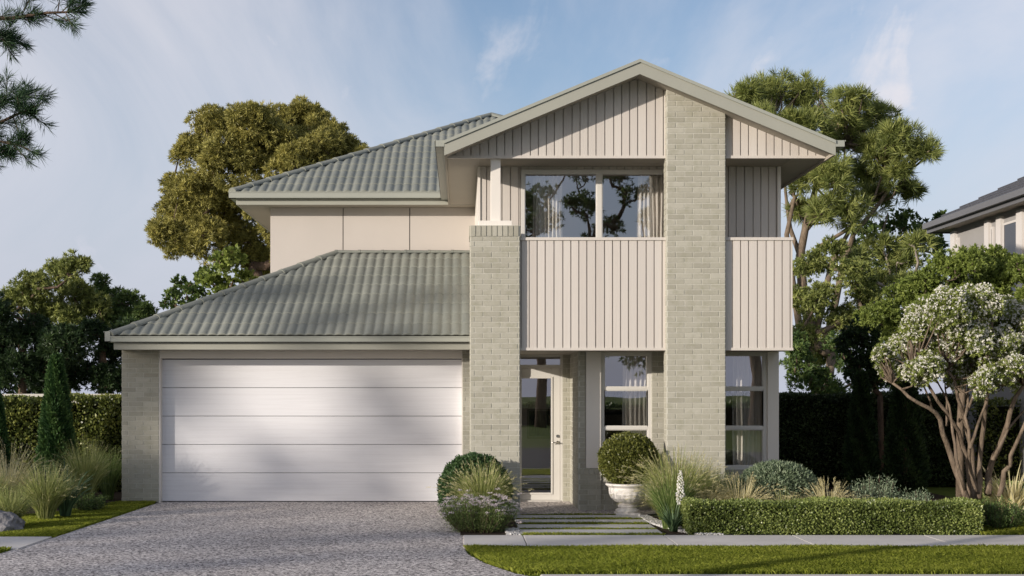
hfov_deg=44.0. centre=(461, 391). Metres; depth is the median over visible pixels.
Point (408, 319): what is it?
detached house
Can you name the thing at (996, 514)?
shrub
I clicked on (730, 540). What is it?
footpath
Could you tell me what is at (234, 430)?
garage door
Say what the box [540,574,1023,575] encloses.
kerb
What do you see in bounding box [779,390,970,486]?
hedge
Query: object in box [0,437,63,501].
ornamental grass
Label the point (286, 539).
driveway
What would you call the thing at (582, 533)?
steps
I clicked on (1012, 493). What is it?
strappy plant
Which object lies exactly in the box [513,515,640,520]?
paver
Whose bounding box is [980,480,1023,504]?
hedge
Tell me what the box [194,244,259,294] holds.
leafy tree
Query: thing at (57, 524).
grass
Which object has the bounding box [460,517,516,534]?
garden bed
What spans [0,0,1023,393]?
sky
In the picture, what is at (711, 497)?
ornamental grass
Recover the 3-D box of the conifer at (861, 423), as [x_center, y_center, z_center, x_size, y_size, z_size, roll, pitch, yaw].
[6.794,0.686,21.492,0.741,2.129,0.739,0,0,0]
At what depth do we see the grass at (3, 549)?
13.97 m
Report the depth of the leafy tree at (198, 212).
31.99 m
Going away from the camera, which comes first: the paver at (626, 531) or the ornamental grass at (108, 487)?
the paver at (626, 531)
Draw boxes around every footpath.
[0,537,51,550]
[464,535,1023,549]
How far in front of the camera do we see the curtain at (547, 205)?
18.86 m
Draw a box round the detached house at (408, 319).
[104,59,845,515]
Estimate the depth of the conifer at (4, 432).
20.87 m
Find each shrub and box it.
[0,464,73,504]
[70,492,112,510]
[429,487,521,532]
[436,451,515,517]
[596,431,661,483]
[736,459,820,500]
[843,474,909,499]
[891,486,933,501]
[980,494,1023,528]
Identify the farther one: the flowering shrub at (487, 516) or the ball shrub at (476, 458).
the ball shrub at (476, 458)
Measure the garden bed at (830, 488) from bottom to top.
0.001 m
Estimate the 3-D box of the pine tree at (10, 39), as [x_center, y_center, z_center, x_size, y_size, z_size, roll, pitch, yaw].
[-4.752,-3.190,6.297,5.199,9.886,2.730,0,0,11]
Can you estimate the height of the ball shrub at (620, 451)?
0.801 m
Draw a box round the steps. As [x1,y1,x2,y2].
[517,513,665,535]
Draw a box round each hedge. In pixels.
[2,391,121,491]
[676,495,984,534]
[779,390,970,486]
[968,396,1023,482]
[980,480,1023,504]
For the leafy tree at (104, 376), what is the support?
on the ground at (948, 491)
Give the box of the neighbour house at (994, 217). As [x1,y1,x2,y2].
[922,176,1023,480]
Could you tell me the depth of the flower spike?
15.89 m
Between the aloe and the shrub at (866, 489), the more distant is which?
the shrub at (866, 489)
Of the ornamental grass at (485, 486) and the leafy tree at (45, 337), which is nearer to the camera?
the ornamental grass at (485, 486)
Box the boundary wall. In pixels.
[2,394,120,402]
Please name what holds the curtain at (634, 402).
hanging from the detached house at (408, 319)
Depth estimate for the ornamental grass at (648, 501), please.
17.09 m
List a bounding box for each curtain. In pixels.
[533,175,562,236]
[622,356,646,435]
[637,175,663,236]
[732,356,759,464]
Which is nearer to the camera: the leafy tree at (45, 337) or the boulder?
the boulder
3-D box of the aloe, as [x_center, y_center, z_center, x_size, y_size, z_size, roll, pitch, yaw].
[2.621,1.531,15.955,0.936,0.439,0.860,0,0,0]
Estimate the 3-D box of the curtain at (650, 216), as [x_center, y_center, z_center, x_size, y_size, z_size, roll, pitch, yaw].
[2.870,-2.240,18.860,0.512,1.980,0.094,0,0,0]
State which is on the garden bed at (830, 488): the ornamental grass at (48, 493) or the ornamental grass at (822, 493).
the ornamental grass at (822, 493)
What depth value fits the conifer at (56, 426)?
20.74 m
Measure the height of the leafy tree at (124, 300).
4.780 m
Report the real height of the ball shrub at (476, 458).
0.978 m
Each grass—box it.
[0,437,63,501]
[0,467,26,501]
[0,482,46,517]
[0,500,155,537]
[0,545,10,552]
[1,456,92,518]
[47,431,124,500]
[96,444,121,499]
[429,456,533,518]
[462,543,1023,574]
[610,468,706,519]
[616,441,733,525]
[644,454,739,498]
[694,481,729,500]
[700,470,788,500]
[759,486,801,500]
[785,477,868,498]
[979,518,1023,534]
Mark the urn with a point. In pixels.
(623, 508)
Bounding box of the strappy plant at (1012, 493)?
[982,462,1023,514]
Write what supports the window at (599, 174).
in the detached house at (408, 319)
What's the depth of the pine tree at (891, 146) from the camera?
46.14 m
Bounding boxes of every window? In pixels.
[521,170,663,236]
[601,352,650,446]
[725,352,766,468]
[956,237,959,251]
[990,227,994,246]
[1003,220,1015,293]
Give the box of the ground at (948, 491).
[5,483,982,575]
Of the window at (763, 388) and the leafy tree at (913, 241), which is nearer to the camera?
the window at (763, 388)
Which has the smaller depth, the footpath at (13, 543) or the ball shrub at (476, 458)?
the footpath at (13, 543)
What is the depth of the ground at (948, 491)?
22.48 m
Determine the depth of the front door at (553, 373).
20.22 m
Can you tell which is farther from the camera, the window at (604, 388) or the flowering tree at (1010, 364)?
the window at (604, 388)
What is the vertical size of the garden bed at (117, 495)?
0.001 m
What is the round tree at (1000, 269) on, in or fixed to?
on the garden bed at (830, 488)
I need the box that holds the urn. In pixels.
[606,482,647,514]
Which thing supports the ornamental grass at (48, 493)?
on the grass at (57, 524)
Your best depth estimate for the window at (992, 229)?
23.56 m
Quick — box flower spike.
[676,470,684,529]
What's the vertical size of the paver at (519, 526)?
0.048 m
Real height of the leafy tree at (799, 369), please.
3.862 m
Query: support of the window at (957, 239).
in the neighbour house at (994, 217)
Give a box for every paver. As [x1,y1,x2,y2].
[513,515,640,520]
[515,519,647,524]
[517,524,654,528]
[519,529,661,535]
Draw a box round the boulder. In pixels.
[0,510,25,531]
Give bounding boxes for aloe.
[644,501,682,530]
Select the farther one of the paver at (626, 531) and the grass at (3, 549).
the paver at (626, 531)
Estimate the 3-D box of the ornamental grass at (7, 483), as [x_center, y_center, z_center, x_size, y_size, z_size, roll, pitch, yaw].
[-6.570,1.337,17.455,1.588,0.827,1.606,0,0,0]
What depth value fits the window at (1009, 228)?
22.81 m
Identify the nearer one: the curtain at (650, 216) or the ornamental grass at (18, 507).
the ornamental grass at (18, 507)
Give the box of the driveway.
[0,501,656,575]
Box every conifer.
[0,383,14,473]
[33,352,79,494]
[839,370,881,492]
[880,377,933,496]
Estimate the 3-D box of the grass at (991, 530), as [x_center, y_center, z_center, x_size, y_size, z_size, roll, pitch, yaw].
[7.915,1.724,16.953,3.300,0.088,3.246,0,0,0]
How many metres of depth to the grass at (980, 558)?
13.00 m
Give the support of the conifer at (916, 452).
on the garden bed at (830, 488)
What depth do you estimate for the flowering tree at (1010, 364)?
16.86 m
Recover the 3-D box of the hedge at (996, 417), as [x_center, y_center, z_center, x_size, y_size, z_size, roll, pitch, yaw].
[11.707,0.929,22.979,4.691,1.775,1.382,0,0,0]
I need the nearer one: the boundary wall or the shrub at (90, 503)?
the shrub at (90, 503)
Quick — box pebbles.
[505,515,723,534]
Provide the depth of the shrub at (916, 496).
16.92 m
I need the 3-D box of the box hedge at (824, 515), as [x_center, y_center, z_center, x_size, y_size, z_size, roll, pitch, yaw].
[4.569,1.542,15.751,3.716,0.483,0.665,0,0,0]
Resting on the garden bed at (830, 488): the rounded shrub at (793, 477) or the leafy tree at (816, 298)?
the rounded shrub at (793, 477)
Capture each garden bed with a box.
[27,491,121,513]
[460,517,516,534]
[648,486,978,534]
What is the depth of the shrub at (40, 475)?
19.97 m
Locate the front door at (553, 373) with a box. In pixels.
[520,368,559,499]
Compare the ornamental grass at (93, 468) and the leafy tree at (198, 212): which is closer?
the ornamental grass at (93, 468)
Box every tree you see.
[0,0,96,171]
[0,248,114,392]
[0,291,98,393]
[0,315,139,393]
[88,271,159,329]
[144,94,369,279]
[158,266,211,309]
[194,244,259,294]
[723,66,947,393]
[779,329,892,394]
[793,234,890,383]
[833,306,924,484]
[843,227,941,335]
[844,207,948,272]
[851,243,1023,497]
[870,282,1023,499]
[984,298,1023,496]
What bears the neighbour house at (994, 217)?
on the ground at (948, 491)
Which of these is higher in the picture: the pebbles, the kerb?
the pebbles
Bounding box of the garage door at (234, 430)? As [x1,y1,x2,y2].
[162,359,461,501]
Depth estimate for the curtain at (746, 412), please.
19.05 m
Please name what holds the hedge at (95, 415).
on the garden bed at (117, 495)
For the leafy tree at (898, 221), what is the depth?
49.61 m
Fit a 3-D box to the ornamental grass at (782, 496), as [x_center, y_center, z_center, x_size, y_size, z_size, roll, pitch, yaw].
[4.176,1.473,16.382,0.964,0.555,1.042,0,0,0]
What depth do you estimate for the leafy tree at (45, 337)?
26.48 m
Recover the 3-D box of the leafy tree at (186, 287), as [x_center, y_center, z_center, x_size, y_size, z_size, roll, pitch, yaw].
[-6.072,-0.498,28.024,1.201,4.660,1.237,0,0,0]
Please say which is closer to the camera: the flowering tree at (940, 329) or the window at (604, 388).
the flowering tree at (940, 329)
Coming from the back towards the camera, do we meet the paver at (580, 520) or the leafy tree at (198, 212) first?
the leafy tree at (198, 212)
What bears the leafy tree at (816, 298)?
on the ground at (948, 491)
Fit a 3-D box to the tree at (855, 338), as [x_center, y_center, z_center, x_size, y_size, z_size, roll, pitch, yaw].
[7.508,0.038,22.613,1.609,3.264,1.348,0,0,0]
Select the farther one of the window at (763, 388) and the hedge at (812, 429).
the hedge at (812, 429)

